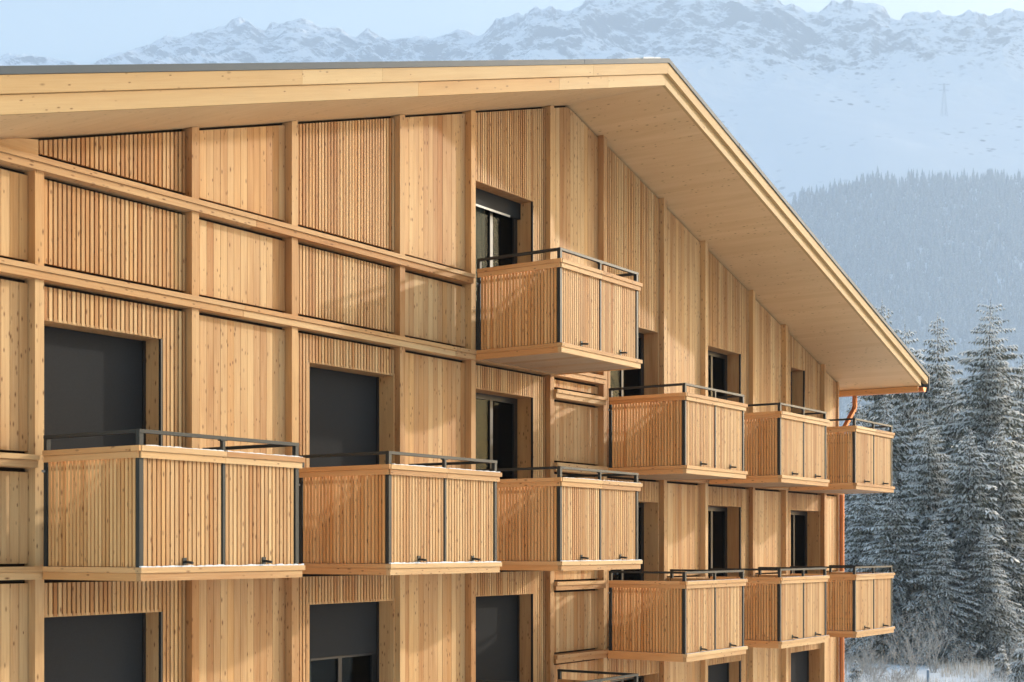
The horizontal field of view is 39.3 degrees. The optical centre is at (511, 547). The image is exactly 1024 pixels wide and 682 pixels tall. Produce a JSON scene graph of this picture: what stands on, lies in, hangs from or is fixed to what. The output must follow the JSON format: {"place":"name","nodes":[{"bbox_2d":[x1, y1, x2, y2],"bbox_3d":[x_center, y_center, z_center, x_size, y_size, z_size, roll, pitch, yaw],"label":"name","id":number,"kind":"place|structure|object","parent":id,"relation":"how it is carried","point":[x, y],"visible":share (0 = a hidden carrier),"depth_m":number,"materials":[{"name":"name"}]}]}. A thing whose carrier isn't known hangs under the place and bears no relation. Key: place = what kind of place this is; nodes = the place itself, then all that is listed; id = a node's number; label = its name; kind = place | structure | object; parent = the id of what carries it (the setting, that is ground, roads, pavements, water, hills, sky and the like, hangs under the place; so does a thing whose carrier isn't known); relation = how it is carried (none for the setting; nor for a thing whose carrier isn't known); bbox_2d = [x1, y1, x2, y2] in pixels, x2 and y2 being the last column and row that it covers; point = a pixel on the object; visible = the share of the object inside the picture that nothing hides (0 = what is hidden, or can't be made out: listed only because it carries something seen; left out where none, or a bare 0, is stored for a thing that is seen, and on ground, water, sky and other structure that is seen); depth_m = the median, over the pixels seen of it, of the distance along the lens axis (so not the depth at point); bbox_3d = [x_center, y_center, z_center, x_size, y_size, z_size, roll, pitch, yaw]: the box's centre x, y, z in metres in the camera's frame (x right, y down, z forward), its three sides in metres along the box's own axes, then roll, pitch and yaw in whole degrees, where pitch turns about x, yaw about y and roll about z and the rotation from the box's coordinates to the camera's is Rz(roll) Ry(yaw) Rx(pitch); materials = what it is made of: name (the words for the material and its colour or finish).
{"place":"outdoors","nodes":[
{"label":"outdoors","id":0,"kind":"place"},
{"bbox_2d":[0,0,1023,439],"bbox_3d":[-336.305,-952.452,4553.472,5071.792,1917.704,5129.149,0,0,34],"label":"mountain","id":1,"kind":"structure","parent":0,"point":[794,98],"depth_m":4125.42,"materials":[{"name":"white snow"}]},
{"bbox_2d":[789,166,1023,425],"bbox_3d":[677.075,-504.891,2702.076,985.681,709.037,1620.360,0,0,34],"label":"forest","id":2,"kind":"object","parent":1,"relation":"on","point":[951,264],"visible":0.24,"depth_m":2901.64,"materials":[{"name":"plant"}]},
{"bbox_2d":[939,83,949,115],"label":"power pylon","id":3,"kind":"object","parent":1,"relation":"on","point":[943,89],"visible":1,"depth_m":3649.85,"materials":[{"name":"metal"}]},
{"bbox_2d":[0,0,1023,64],"label":"sky","id":4,"kind":"structure","parent":0,"point":[84,32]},
{"bbox_2d":[844,658,1012,681],"bbox_3d":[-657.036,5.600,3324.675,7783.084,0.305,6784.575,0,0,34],"label":"ground","id":5,"kind":"structure","parent":0,"point":[920,671],"depth_m":63.55,"materials":[{"name":"white snow"}]},
{"bbox_2d":[0,57,929,681],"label":"apartment building","id":6,"kind":"structure","parent":5,"relation":"on","point":[468,371],"depth_m":18.41,"materials":[{"name":"brown wood"}]},
{"bbox_2d":[44,318,162,449],"bbox_3d":[-4.263,-1.009,14.636,0.380,2.467,1.557,0,0,34],"label":"window","id":7,"kind":"structure","parent":6,"relation":"in","point":[96,379],"depth_m":14.82,"materials":[{"name":"grey"}]},
{"bbox_2d":[44,609,162,681],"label":"window","id":8,"kind":"structure","parent":6,"relation":"in","point":[120,647],"depth_m":14.88,"materials":[{"name":"grey"}]},
{"bbox_2d":[308,360,394,466],"bbox_3d":[-2.094,-1.009,17.837,0.380,2.467,1.643,0,0,34],"label":"window","id":9,"kind":"structure","parent":6,"relation":"in","point":[350,410],"depth_m":18.08,"materials":[{"name":"grey"}]},
{"bbox_2d":[308,598,394,681],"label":"window","id":10,"kind":"structure","parent":6,"relation":"in","point":[354,641],"depth_m":18.36,"materials":[{"name":"grey"}]},
{"bbox_2d":[476,179,532,350],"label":"window","id":11,"kind":"structure","parent":6,"relation":"in","point":[504,220],"depth_m":21.12,"materials":[{"name":"brown glass"}]},
{"bbox_2d":[476,387,532,478],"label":"window","id":12,"kind":"structure","parent":6,"relation":"in","point":[504,421],"depth_m":21.24,"materials":[{"name":"brown"}]},
{"bbox_2d":[476,592,532,681],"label":"window","id":13,"kind":"structure","parent":6,"relation":"in","point":[504,623],"depth_m":20.96,"materials":[{"name":"grey"}]},
{"bbox_2d":[607,327,658,467],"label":"window","id":14,"kind":"structure","parent":6,"relation":"in","point":[648,340],"depth_m":24.43,"materials":[{"name":"brown"}]},
{"bbox_2d":[607,500,658,647],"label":"window","id":15,"kind":"structure","parent":6,"relation":"in","point":[648,512],"depth_m":24.42,"materials":[{"name":"brown wood"}]},
{"bbox_2d":[609,672,658,681],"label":"window","id":16,"kind":"structure","parent":6,"relation":"in","point":[654,677],"depth_m":24.39,"materials":[{"name":"brown wood"}]},
{"bbox_2d":[708,345,740,402],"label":"window","id":17,"kind":"structure","parent":6,"relation":"in","point":[724,366],"depth_m":27.11,"materials":[{"name":"brown"}]},
{"bbox_2d":[708,504,740,577],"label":"window","id":18,"kind":"structure","parent":6,"relation":"in","point":[724,522],"depth_m":27.12,"materials":[{"name":"brown glass"}]},
{"bbox_2d":[708,659,740,681],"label":"window","id":19,"kind":"structure","parent":6,"relation":"in","point":[729,671],"depth_m":27.03,"materials":[{"name":"grey"}]},
{"bbox_2d":[791,367,804,412],"bbox_3d":[5.713,-2.452,29.355,0.380,2.467,0.778,0,0,34],"label":"window","id":20,"kind":"structure","parent":6,"relation":"in","point":[797,375],"depth_m":29.65,"materials":[{"name":"brown wood"}]},
{"bbox_2d":[791,509,819,573],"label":"window","id":21,"kind":"structure","parent":6,"relation":"in","point":[805,525],"depth_m":30.34,"materials":[{"name":"brown"}]},
{"bbox_2d":[791,648,819,681],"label":"window","id":22,"kind":"structure","parent":6,"relation":"in","point":[805,665],"depth_m":30.25,"materials":[{"name":"grey"}]},
{"bbox_2d":[847,660,861,681],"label":"spruce tree","id":23,"kind":"object","parent":5,"relation":"on","point":[856,673],"visible":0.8,"depth_m":57.93,"materials":[{"name":"white plant"}]},
{"bbox_2d":[842,399,882,570],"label":"spruce tree","id":24,"kind":"object","parent":5,"relation":"on","point":[846,524],"visible":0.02,"depth_m":84.00,"materials":[{"name":"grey plant"}]},
{"bbox_2d":[844,637,882,673],"bbox_3d":[15.119,4.425,62.499,2.172,2.593,2.439,0,0,1],"label":"bare shrub","id":25,"kind":"object","parent":5,"relation":"on","point":[867,652],"visible":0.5,"depth_m":62.67,"materials":[{"name":"grey plant"}]},
{"bbox_2d":[844,493,898,653],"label":"spruce tree","id":26,"kind":"object","parent":5,"relation":"on","point":[857,541],"visible":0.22,"depth_m":73.79,"materials":[{"name":"grey plant"}]},
{"bbox_2d":[844,624,904,681],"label":"bare shrub","id":27,"kind":"object","parent":5,"relation":"on","point":[868,661],"visible":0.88,"depth_m":58.91,"materials":[{"name":"grey plant"}]},
{"bbox_2d":[846,300,924,445],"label":"spruce tree","id":28,"kind":"object","parent":5,"relation":"on","point":[870,408],"depth_m":99.74,"materials":[{"name":"white plant"}]},
{"bbox_2d":[844,394,949,573],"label":"spruce tree","id":29,"kind":"object","parent":5,"relation":"on","point":[896,460],"visible":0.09,"depth_m":77.53,"materials":[{"name":"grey plant"}]},
{"bbox_2d":[872,649,928,681],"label":"bare shrub","id":30,"kind":"object","parent":5,"relation":"on","point":[900,674],"visible":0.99,"depth_m":56.84,"materials":[{"name":"grey plant"}]},
{"bbox_2d":[844,481,960,664],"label":"spruce tree","id":31,"kind":"object","parent":5,"relation":"on","point":[900,589],"visible":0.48,"depth_m":70.55,"materials":[{"name":"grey plant"}]},
{"bbox_2d":[872,319,940,479],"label":"spruce tree","id":32,"kind":"object","parent":5,"relation":"on","point":[898,404],"visible":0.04,"depth_m":93.70,"materials":[{"name":"grey plant"}]},
{"bbox_2d":[872,596,956,679],"bbox_3d":[17.086,3.800,60.590,3.468,3.733,4.039,0,0,-20],"label":"bare shrub","id":33,"kind":"object","parent":5,"relation":"on","point":[909,653],"visible":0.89,"depth_m":60.97,"materials":[{"name":"grey plant"}]},
{"bbox_2d":[888,411,970,611],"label":"spruce tree","id":34,"kind":"object","parent":5,"relation":"on","point":[931,485],"visible":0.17,"depth_m":73.58,"materials":[{"name":"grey plant"}]},
{"bbox_2d":[897,312,963,501],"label":"spruce tree","id":35,"kind":"object","parent":5,"relation":"on","point":[940,381],"visible":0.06,"depth_m":89.71,"materials":[{"name":"grey plant"}]},
{"bbox_2d":[896,593,968,672],"bbox_3d":[18.914,3.697,64.685,3.565,3.873,3.285,0,0,34],"label":"bare shrub","id":36,"kind":"object","parent":5,"relation":"on","point":[935,652],"visible":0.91,"depth_m":64.08,"materials":[{"name":"grey plant"}]},
{"bbox_2d":[844,649,1023,681],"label":"dry grass","id":37,"kind":"structure","parent":5,"relation":"on","point":[957,668],"depth_m":61.89,"materials":[{"name":"grey plant"}]},
{"bbox_2d":[885,513,992,666],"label":"spruce tree","id":38,"kind":"object","parent":5,"relation":"on","point":[937,571],"visible":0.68,"depth_m":68.91,"materials":[{"name":"grey plant"}]},
{"bbox_2d":[901,368,978,528],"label":"spruce tree","id":39,"kind":"object","parent":5,"relation":"on","point":[938,421],"visible":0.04,"depth_m":85.89,"materials":[{"name":"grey plant"}]},
{"bbox_2d":[944,630,977,668],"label":"bare shrub","id":40,"kind":"object","parent":5,"relation":"on","point":[961,658],"visible":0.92,"depth_m":65.95,"materials":[{"name":"grey plant"}]},
{"bbox_2d":[902,427,1023,663],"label":"spruce tree","id":41,"kind":"object","parent":5,"relation":"on","point":[961,530],"visible":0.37,"depth_m":71.48,"materials":[{"name":"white plant"}]},
{"bbox_2d":[917,296,1023,558],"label":"spruce tree","id":42,"kind":"object","parent":5,"relation":"on","point":[984,423],"visible":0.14,"depth_m":79.27,"materials":[{"name":"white plant"}]},
{"bbox_2d":[950,525,1023,665],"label":"spruce tree","id":43,"kind":"object","parent":5,"relation":"on","point":[986,631],"visible":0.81,"depth_m":68.97,"materials":[{"name":"grey plant"}]},
{"bbox_2d":[950,422,1023,638],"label":"spruce tree","id":44,"kind":"object","parent":5,"relation":"on","point":[1011,521],"visible":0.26,"depth_m":72.48,"materials":[{"name":"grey plant"}]},
{"bbox_2d":[990,645,1010,680],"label":"spruce tree","id":45,"kind":"object","parent":5,"relation":"on","point":[1002,666],"visible":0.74,"depth_m":59.89,"materials":[{"name":"white plant"}]},
{"bbox_2d":[990,352,1023,466],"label":"spruce tree","id":46,"kind":"object","parent":5,"relation":"on","point":[1019,396],"visible":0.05,"depth_m":83.86,"materials":[{"name":"grey plant"}]},
{"bbox_2d":[998,635,1023,663],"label":"bare shrub","id":47,"kind":"object","parent":5,"relation":"on","point":[1011,649],"visible":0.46,"depth_m":66.82,"materials":[{"name":"grey plant"}]},
{"bbox_2d":[1007,638,1023,681],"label":"spruce tree","id":48,"kind":"object","parent":5,"relation":"on","point":[1017,668],"visible":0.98,"depth_m":57.87,"materials":[{"name":"white plant"}]},
{"bbox_2d":[1012,476,1023,543],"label":"spruce tree","id":49,"kind":"object","parent":5,"relation":"on","point":[1019,506],"visible":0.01,"depth_m":76.16,"materials":[{"name":"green plant"}]}
]}

